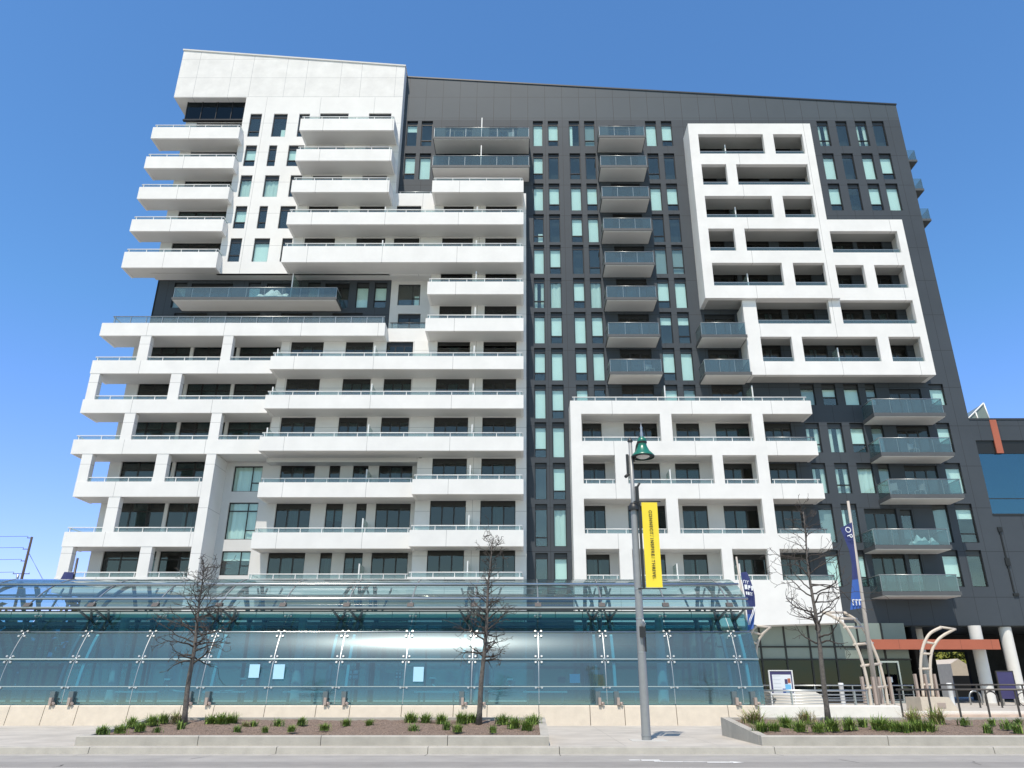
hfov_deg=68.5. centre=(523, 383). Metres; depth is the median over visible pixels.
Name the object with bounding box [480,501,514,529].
balcony door
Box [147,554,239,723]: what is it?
bare tree
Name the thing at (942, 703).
plinth
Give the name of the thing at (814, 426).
awning window
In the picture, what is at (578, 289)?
awning window
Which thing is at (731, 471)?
balcony door
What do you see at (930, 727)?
grass clump
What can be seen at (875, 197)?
awning window
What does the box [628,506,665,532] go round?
balcony door
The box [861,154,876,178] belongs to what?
fixed window
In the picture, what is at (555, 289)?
fixed window
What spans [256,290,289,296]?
tarpaulin
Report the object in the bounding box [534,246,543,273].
fixed window
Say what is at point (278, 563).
balcony door
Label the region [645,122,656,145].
fixed window
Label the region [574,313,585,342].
fixed window
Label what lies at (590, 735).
pavement
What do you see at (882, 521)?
balcony door
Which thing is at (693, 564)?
balcony door
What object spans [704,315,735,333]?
balcony door
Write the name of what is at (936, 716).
grass clump
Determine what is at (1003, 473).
window
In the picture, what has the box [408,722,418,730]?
grass clump
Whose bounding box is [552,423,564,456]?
fixed window
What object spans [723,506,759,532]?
balcony door
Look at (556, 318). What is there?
awning window
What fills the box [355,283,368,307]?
fixed window
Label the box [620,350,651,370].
balcony door
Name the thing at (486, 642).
bare tree
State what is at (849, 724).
grass clump
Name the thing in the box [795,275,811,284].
balcony door
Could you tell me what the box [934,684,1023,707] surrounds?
railing
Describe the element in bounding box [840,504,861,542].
fixed window
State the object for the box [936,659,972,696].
shed
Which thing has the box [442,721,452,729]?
grass clump
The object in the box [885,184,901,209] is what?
fixed window
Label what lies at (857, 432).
awning window
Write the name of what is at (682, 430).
balcony door
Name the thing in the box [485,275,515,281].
balcony door
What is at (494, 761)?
road
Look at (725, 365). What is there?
balcony door
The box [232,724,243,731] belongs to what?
grass clump
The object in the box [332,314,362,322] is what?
balcony door
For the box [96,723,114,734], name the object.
grass clump
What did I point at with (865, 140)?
awning window
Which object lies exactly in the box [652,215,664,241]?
awning window
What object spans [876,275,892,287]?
balcony door
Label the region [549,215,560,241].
fixed window
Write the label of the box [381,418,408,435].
balcony door
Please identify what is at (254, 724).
grass clump
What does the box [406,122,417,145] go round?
fixed window
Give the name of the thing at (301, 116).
awning window
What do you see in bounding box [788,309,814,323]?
balcony door
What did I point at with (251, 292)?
fixed window
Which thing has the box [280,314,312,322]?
balcony door
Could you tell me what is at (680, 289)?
fixed window
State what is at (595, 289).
fixed window
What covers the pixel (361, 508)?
balcony door
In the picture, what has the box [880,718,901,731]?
grass clump
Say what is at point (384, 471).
balcony door
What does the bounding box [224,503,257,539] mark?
casement window
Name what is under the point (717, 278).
balcony door
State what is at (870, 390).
awning window
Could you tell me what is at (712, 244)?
balcony door
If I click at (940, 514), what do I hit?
fixed window
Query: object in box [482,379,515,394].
balcony door
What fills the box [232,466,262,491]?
casement window
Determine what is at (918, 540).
cloth
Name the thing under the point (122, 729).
grass clump
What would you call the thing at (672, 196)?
awning window
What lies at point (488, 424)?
balcony door
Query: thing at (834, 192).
awning window
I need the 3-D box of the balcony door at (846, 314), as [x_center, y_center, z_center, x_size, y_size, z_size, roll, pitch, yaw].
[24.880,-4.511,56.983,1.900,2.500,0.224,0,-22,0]
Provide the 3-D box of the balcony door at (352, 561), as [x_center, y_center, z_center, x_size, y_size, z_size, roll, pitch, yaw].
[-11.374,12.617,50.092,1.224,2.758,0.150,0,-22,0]
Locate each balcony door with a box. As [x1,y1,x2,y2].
[173,314,206,322]
[190,284,232,296]
[226,314,259,322]
[266,284,294,296]
[266,553,304,578]
[274,504,310,531]
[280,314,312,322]
[280,418,315,435]
[280,466,314,481]
[285,379,319,394]
[290,342,323,355]
[304,239,334,245]
[318,553,331,578]
[324,284,349,307]
[324,504,342,531]
[329,466,340,481]
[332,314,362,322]
[338,418,366,435]
[342,379,370,394]
[343,553,362,578]
[345,342,372,355]
[352,466,368,481]
[355,504,366,531]
[356,239,384,245]
[370,553,407,578]
[374,504,410,531]
[378,466,412,481]
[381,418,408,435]
[383,379,411,394]
[386,342,412,355]
[394,239,418,245]
[397,314,420,327]
[426,550,463,576]
[429,501,465,529]
[432,459,466,478]
[434,418,467,435]
[436,379,468,394]
[437,342,469,355]
[439,306,470,317]
[441,275,471,281]
[442,239,472,245]
[479,550,514,576]
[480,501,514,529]
[481,459,515,478]
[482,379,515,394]
[482,418,515,435]
[483,342,515,355]
[484,306,515,317]
[485,239,515,245]
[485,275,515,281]
[582,424,601,440]
[583,464,605,482]
[584,506,605,532]
[586,555,609,578]
[614,247,644,261]
[616,280,646,296]
[618,315,649,333]
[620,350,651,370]
[621,385,653,400]
[624,424,657,440]
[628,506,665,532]
[633,464,660,482]
[644,555,666,578]
[675,464,699,482]
[676,424,699,440]
[682,506,708,532]
[683,555,708,578]
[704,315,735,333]
[708,350,740,371]
[710,242,724,250]
[711,385,743,400]
[713,275,737,284]
[715,424,749,440]
[723,464,753,482]
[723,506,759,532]
[733,555,766,579]
[742,275,767,284]
[746,242,768,250]
[757,309,782,323]
[761,345,781,360]
[764,424,791,440]
[769,464,797,482]
[774,506,803,532]
[778,242,803,250]
[780,555,811,579]
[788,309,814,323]
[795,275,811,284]
[803,345,827,360]
[835,345,862,360]
[837,275,852,287]
[841,310,864,323]
[864,509,901,546]
[870,310,897,323]
[871,554,909,591]
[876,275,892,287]
[889,390,923,412]
[890,345,907,360]
[896,427,931,451]
[904,466,940,493]
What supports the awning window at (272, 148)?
in the apartment building at (473, 319)
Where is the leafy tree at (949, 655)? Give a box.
[934,652,965,662]
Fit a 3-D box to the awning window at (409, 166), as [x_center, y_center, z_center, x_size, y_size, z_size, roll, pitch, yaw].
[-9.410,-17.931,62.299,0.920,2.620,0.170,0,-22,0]
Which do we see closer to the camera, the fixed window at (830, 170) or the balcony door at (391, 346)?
the balcony door at (391, 346)
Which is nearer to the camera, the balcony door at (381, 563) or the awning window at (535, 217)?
the balcony door at (381, 563)
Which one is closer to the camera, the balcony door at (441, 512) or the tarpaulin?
the balcony door at (441, 512)
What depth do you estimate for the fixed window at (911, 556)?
50.38 m
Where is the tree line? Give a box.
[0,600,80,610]
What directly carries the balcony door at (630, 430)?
in the apartment building at (473, 319)
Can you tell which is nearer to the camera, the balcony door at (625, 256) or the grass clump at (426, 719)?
the grass clump at (426, 719)
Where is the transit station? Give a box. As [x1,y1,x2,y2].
[0,579,764,704]
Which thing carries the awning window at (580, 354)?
in the apartment building at (473, 319)
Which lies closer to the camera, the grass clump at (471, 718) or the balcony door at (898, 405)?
the grass clump at (471, 718)
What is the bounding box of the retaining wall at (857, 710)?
[758,705,901,716]
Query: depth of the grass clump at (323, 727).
20.67 m
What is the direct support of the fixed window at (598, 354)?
in the apartment building at (473, 319)
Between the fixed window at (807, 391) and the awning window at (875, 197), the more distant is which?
the awning window at (875, 197)
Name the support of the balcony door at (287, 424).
in the apartment building at (473, 319)
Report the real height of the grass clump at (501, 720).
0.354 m
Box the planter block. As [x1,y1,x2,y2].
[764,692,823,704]
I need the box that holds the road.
[0,756,1023,767]
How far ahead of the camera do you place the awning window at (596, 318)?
56.98 m
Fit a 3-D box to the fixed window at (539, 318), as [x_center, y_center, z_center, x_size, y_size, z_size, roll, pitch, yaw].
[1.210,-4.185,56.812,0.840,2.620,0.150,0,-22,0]
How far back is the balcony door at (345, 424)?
52.81 m
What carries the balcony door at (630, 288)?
in the apartment building at (473, 319)
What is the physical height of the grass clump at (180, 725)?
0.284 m
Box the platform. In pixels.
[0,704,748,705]
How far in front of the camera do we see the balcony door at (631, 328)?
56.85 m
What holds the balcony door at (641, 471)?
in the apartment building at (473, 319)
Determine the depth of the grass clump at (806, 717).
22.30 m
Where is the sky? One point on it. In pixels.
(85, 85)
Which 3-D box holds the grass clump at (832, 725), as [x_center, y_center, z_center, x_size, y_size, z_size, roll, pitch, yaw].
[8.565,9.345,20.743,0.920,0.429,1.036,15,-26,-34]
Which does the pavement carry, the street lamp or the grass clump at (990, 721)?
the street lamp
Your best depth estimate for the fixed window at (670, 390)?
54.93 m
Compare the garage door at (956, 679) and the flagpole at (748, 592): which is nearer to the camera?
the flagpole at (748, 592)
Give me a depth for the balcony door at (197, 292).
57.98 m
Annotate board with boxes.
[995,671,1020,705]
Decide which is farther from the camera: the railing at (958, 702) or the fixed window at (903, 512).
the fixed window at (903, 512)
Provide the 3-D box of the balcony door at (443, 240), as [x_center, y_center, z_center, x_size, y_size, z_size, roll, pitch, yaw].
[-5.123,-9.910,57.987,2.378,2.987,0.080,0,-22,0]
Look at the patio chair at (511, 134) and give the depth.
61.79 m
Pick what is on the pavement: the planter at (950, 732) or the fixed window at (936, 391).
the planter at (950, 732)
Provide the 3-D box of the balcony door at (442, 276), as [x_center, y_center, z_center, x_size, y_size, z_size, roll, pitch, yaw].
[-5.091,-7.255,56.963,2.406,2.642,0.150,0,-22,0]
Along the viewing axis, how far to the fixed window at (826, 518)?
51.48 m
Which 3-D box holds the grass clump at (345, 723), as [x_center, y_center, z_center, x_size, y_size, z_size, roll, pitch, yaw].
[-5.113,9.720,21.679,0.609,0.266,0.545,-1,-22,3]
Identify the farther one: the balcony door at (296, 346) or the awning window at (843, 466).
the balcony door at (296, 346)
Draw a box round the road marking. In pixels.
[642,760,740,762]
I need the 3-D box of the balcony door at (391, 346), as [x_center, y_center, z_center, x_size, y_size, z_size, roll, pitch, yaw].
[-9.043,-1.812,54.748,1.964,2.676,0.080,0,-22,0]
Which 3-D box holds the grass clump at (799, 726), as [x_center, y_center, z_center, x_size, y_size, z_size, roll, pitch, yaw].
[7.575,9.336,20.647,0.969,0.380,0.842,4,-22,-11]
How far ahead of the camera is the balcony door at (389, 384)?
53.95 m
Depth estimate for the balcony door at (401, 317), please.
57.02 m
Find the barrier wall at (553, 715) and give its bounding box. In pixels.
[0,705,758,725]
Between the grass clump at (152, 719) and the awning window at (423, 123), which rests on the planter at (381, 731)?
the grass clump at (152, 719)
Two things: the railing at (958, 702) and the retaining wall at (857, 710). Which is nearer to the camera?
the railing at (958, 702)
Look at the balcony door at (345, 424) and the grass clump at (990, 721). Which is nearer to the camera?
the grass clump at (990, 721)
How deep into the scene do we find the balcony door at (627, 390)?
54.84 m
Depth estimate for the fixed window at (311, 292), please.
58.06 m
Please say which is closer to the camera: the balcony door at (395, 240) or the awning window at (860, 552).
the awning window at (860, 552)
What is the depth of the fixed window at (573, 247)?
59.31 m
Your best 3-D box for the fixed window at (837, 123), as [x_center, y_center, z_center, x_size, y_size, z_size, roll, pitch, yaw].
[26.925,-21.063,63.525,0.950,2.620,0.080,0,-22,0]
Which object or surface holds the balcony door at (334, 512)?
in the apartment building at (473, 319)
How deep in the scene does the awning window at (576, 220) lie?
60.26 m
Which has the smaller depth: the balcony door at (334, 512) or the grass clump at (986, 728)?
the grass clump at (986, 728)
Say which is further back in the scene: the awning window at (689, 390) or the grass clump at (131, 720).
the awning window at (689, 390)
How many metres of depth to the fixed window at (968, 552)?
50.48 m
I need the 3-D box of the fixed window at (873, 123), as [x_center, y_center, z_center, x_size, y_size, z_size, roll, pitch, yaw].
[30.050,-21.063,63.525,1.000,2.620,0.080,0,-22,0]
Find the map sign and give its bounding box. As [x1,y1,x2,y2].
[768,670,796,704]
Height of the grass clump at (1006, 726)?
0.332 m
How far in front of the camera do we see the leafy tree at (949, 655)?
87.91 m
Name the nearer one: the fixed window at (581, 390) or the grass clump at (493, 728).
the grass clump at (493, 728)
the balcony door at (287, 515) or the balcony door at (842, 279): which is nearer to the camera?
the balcony door at (287, 515)
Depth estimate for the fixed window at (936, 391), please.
54.90 m
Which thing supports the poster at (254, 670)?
attached to the transit station
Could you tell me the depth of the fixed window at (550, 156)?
62.59 m
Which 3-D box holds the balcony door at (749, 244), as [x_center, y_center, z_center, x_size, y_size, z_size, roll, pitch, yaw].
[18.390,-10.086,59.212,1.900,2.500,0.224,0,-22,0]
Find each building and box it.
[51,49,1023,702]
[968,403,1023,625]
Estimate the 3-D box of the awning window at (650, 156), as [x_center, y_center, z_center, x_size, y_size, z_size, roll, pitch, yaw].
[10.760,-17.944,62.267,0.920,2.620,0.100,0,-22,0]
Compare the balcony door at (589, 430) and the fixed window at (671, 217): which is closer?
the balcony door at (589, 430)
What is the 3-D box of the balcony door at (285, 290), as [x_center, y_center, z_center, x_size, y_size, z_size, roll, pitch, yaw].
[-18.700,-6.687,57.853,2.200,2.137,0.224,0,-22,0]
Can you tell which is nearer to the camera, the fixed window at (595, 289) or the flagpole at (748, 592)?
the flagpole at (748, 592)
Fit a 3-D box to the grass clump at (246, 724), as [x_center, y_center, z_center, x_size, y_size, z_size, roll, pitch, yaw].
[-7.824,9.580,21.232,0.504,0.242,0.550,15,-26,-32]
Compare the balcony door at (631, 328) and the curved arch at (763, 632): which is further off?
the balcony door at (631, 328)
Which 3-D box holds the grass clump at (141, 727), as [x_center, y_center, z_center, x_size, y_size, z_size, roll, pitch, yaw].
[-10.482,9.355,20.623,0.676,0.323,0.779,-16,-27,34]
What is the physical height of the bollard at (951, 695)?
1.140 m
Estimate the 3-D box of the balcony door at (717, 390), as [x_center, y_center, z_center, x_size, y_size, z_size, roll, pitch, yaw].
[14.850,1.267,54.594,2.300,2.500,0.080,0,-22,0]
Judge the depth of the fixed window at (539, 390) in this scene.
54.68 m
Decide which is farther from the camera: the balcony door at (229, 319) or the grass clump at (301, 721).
the balcony door at (229, 319)
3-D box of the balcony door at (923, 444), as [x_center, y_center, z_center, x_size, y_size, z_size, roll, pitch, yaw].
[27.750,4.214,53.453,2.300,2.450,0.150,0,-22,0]
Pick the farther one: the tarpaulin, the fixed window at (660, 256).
the fixed window at (660, 256)
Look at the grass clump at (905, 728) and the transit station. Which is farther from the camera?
the transit station
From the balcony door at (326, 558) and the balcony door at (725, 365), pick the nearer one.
the balcony door at (326, 558)
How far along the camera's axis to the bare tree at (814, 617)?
23.38 m
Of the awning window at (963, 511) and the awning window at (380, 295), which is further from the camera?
the awning window at (380, 295)
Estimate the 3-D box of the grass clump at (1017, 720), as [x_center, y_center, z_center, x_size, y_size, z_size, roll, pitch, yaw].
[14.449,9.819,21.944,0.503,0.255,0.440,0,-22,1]
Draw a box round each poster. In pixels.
[248,664,259,677]
[273,664,284,678]
[413,667,423,681]
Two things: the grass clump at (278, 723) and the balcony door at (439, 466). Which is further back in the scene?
the balcony door at (439, 466)
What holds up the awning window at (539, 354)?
in the apartment building at (473, 319)
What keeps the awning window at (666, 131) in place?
in the apartment building at (473, 319)
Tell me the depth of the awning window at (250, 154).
61.65 m
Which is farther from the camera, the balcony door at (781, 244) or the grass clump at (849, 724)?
the balcony door at (781, 244)
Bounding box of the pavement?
[0,725,760,745]
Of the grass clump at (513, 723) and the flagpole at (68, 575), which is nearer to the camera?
the grass clump at (513, 723)
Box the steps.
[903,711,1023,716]
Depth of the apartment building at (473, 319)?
54.68 m
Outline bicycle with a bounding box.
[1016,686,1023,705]
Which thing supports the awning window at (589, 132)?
in the apartment building at (473, 319)
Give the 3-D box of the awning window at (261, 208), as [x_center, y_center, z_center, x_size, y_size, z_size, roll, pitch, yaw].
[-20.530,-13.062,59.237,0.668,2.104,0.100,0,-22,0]
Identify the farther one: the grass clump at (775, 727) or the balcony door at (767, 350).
the balcony door at (767, 350)
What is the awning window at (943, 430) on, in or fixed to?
in the apartment building at (473, 319)
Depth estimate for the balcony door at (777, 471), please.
52.58 m
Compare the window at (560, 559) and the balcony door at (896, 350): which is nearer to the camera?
the window at (560, 559)
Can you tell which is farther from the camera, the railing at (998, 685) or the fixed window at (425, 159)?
the fixed window at (425, 159)
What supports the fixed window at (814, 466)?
in the apartment building at (473, 319)
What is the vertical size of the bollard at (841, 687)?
1.140 m
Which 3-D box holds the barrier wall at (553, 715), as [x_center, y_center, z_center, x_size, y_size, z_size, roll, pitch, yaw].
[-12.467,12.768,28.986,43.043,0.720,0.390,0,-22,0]
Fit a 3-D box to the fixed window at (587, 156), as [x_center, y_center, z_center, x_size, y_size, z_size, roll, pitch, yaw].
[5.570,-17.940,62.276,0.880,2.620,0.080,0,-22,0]
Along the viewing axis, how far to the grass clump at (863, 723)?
21.47 m
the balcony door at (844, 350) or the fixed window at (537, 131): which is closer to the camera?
the balcony door at (844, 350)
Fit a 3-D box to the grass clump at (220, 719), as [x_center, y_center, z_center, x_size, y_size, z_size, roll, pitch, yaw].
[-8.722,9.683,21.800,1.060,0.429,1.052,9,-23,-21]
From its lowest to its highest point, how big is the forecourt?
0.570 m
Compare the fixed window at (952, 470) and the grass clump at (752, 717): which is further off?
the fixed window at (952, 470)
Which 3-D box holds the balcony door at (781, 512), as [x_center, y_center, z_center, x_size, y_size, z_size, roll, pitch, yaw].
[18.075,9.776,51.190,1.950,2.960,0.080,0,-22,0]
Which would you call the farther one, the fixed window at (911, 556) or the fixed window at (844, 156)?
the fixed window at (844, 156)
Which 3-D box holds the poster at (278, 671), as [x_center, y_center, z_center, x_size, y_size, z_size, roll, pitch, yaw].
[-9.679,11.381,29.752,0.430,0.544,0.030,0,-22,0]
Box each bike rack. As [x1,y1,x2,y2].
[969,691,982,704]
[984,691,999,705]
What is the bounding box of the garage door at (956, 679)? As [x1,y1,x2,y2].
[952,676,972,696]
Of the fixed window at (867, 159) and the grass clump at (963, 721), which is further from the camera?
the fixed window at (867, 159)
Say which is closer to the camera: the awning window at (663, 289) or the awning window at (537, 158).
the awning window at (663, 289)
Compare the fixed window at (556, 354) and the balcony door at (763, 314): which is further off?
the balcony door at (763, 314)
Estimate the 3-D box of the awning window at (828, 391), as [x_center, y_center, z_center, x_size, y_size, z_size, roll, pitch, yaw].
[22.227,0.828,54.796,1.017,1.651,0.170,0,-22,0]
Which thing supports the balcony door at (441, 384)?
in the apartment building at (473, 319)
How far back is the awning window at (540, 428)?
53.68 m
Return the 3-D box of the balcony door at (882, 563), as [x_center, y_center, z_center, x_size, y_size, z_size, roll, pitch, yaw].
[24.400,12.615,50.133,2.200,2.750,0.224,0,-22,0]
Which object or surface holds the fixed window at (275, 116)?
in the apartment building at (473, 319)
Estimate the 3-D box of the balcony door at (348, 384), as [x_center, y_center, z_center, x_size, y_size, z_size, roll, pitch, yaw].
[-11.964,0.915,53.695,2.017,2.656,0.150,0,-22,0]
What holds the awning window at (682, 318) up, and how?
in the apartment building at (473, 319)
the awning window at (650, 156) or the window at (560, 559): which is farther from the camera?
the awning window at (650, 156)
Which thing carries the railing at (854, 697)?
on the retaining wall at (857, 710)
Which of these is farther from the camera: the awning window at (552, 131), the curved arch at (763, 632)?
the awning window at (552, 131)
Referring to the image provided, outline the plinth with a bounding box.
[905,697,958,710]
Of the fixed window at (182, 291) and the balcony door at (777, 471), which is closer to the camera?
the balcony door at (777, 471)
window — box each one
[171,283,186,307]
[219,551,250,574]
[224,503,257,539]
[228,239,241,261]
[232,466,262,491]
[233,207,246,227]
[238,176,251,196]
[243,146,256,165]
[247,283,260,296]
[248,115,261,136]
[252,239,269,261]
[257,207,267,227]
[263,176,279,196]
[267,146,276,165]
[271,115,287,136]
[278,207,295,227]
[280,239,292,261]
[287,146,303,165]
[288,176,301,196]
[297,115,309,136]
[307,283,320,296]
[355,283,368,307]
[373,283,386,307]
[398,285,420,304]
[403,154,415,178]
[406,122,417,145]
[419,154,430,178]
[421,122,432,145]
[533,122,542,145]
[533,154,542,178]
[533,184,543,209]
[533,215,543,241]
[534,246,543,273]
[534,279,544,307]
[534,313,544,342]
[534,349,545,379]
[534,385,545,418]
[535,423,546,456]
[535,463,546,499]
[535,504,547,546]
[535,553,547,593]
[548,122,557,145]
[548,154,558,178]
[549,184,559,209]
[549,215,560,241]
[550,246,560,273]
[550,279,561,307]
[551,313,562,342]
[551,349,562,379]
[552,385,563,418]
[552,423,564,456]
[553,463,565,499]
[553,504,566,546]
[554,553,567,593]
[569,122,579,145]
[570,154,580,178]
[570,184,581,209]
[571,215,582,241]
[572,246,583,273]
[573,279,584,307]
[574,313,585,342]
[575,349,587,379]
[576,385,587,400]
[584,122,594,145]
[585,154,596,178]
[586,184,597,209]
[587,215,598,241]
[589,246,600,273]
[590,279,601,307]
[591,313,603,342]
[592,349,604,379]
[594,385,605,400]
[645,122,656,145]
[647,154,659,178]
[650,184,662,209]
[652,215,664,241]
[654,246,667,273]
[657,279,670,307]
[659,313,672,342]
[661,122,672,145]
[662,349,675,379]
[663,154,675,178]
[665,385,677,400]
[666,184,678,209]
[669,215,681,241]
[671,246,684,273]
[674,279,687,307]
[677,313,690,342]
[680,349,693,379]
[683,385,695,400]
[800,385,815,404]
[805,423,821,451]
[811,463,828,492]
[816,122,830,145]
[817,504,836,542]
[821,385,836,404]
[822,154,836,178]
[825,550,841,586]
[827,423,844,451]
[828,184,842,209]
[834,463,851,492]
[835,122,849,145]
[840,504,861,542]
[841,154,856,178]
[843,385,860,404]
[847,184,862,209]
[849,423,866,451]
[855,122,869,145]
[856,463,875,492]
[857,550,868,586]
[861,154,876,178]
[865,385,877,404]
[867,184,882,209]
[871,425,886,451]
[872,122,887,145]
[877,464,892,492]
[879,154,894,178]
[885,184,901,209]
[900,510,915,544]
[908,554,925,589]
[928,385,945,404]
[932,505,953,542]
[936,423,953,451]
[941,550,963,586]
[944,463,964,492]
[954,504,978,542]
[966,550,987,586]
[976,441,1023,515]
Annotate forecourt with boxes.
[761,697,1023,710]
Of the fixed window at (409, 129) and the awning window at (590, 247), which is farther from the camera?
the fixed window at (409, 129)
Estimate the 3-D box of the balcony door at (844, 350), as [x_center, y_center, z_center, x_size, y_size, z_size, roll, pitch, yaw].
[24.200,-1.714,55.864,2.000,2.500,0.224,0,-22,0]
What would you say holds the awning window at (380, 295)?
in the apartment building at (473, 319)
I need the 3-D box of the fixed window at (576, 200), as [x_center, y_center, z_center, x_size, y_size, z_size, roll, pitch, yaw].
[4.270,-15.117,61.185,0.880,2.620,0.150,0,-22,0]
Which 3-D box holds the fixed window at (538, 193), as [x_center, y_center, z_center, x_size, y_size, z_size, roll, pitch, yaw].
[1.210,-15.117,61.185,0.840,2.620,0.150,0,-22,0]
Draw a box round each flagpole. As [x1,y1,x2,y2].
[61,558,78,610]
[736,557,754,629]
[840,501,880,704]
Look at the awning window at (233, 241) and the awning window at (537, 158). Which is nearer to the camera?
the awning window at (233, 241)
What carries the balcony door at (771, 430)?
in the apartment building at (473, 319)
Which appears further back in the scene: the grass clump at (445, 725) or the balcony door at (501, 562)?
the balcony door at (501, 562)
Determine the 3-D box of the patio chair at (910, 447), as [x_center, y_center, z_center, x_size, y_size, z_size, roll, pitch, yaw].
[27.012,4.508,52.048,0.500,0.900,0.500,9,-23,-21]
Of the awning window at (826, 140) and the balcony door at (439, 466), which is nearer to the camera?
the balcony door at (439, 466)
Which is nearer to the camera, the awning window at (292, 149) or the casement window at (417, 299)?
the casement window at (417, 299)
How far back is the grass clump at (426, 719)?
22.15 m
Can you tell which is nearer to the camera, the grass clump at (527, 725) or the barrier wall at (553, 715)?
the grass clump at (527, 725)
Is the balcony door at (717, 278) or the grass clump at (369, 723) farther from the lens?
the balcony door at (717, 278)
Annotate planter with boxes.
[74,717,548,745]
[721,717,1023,745]
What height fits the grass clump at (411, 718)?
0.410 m
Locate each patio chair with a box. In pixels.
[508,132,514,136]
[645,364,654,370]
[889,483,901,493]
[907,443,919,451]
[914,483,925,493]
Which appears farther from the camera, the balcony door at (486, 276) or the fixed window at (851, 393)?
the balcony door at (486, 276)
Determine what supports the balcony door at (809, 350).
in the apartment building at (473, 319)
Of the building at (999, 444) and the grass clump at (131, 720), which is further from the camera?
the building at (999, 444)
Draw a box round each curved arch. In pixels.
[750,625,771,652]
[823,611,894,704]
[913,626,955,696]
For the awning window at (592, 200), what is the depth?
61.35 m
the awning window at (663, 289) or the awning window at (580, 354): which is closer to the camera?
the awning window at (580, 354)
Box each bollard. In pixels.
[838,683,845,704]
[946,683,955,705]
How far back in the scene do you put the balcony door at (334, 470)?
52.58 m
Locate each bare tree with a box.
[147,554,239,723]
[445,515,521,724]
[759,494,888,720]
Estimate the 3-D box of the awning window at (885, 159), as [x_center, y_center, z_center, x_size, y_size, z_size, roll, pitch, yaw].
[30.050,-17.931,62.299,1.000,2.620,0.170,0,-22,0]
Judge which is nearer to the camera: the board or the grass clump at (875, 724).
the grass clump at (875, 724)
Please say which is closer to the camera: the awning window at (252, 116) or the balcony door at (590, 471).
the balcony door at (590, 471)
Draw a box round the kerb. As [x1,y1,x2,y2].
[0,746,1023,755]
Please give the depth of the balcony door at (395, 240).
58.42 m
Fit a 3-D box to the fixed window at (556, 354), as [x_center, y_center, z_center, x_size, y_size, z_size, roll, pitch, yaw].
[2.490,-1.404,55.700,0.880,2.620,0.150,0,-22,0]
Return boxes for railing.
[763,685,914,704]
[764,690,868,704]
[896,689,1023,716]
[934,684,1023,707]
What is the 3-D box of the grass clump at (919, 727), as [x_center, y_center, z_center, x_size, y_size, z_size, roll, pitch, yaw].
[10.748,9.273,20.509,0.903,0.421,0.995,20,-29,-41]
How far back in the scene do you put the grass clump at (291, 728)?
20.43 m
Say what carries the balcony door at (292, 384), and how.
in the apartment building at (473, 319)
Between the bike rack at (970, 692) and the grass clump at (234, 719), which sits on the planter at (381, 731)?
the grass clump at (234, 719)
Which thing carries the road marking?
on the road
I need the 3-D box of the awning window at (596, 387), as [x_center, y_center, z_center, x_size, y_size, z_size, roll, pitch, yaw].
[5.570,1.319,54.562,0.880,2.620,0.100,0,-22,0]
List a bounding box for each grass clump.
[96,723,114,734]
[109,722,128,733]
[125,716,138,726]
[131,721,150,731]
[144,713,161,725]
[151,726,163,732]
[158,712,172,723]
[170,709,189,722]
[176,720,186,729]
[203,712,224,723]
[211,711,238,724]
[225,712,243,723]
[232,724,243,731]
[239,720,251,726]
[249,719,259,726]
[259,725,271,732]
[271,718,285,726]
[287,724,297,731]
[297,716,309,725]
[317,723,331,730]
[339,718,351,725]
[364,719,375,725]
[402,709,423,722]
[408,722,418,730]
[418,712,433,722]
[434,711,447,724]
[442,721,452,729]
[447,722,462,731]
[453,709,470,723]
[466,711,476,722]
[488,724,496,732]
[493,713,512,724]
[506,714,522,728]
[520,716,538,730]
[522,713,542,724]
[737,704,775,724]
[747,720,770,732]
[765,720,784,731]
[771,712,798,727]
[785,717,811,731]
[788,706,817,723]
[807,721,827,732]
[822,715,845,731]
[831,716,861,729]
[855,717,867,727]
[865,713,891,730]
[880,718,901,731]
[894,706,927,722]
[896,720,916,732]
[906,718,927,731]
[916,704,950,724]
[921,720,938,732]
[954,717,972,725]
[980,721,992,733]
[984,716,995,724]
[996,717,1015,729]
[1008,721,1023,733]
[1010,717,1023,724]
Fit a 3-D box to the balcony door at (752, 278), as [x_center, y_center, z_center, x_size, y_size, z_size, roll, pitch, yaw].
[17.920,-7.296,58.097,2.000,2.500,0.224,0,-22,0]
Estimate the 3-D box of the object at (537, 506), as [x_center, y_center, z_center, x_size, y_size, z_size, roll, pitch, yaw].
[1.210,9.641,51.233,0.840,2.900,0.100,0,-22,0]
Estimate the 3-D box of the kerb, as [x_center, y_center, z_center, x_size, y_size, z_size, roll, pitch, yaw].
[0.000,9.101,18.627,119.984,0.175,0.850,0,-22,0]
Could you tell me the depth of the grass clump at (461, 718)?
22.30 m
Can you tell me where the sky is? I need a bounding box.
[0,0,1023,621]
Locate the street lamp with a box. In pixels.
[624,426,665,739]
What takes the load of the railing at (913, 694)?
on the forecourt
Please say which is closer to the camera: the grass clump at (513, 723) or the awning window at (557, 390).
the grass clump at (513, 723)
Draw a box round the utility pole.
[0,536,57,610]
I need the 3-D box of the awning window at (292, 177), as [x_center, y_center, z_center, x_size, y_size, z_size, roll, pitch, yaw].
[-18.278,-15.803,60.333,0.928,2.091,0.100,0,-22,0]
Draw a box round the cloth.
[909,535,939,544]
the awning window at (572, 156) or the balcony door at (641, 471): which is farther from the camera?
the awning window at (572, 156)

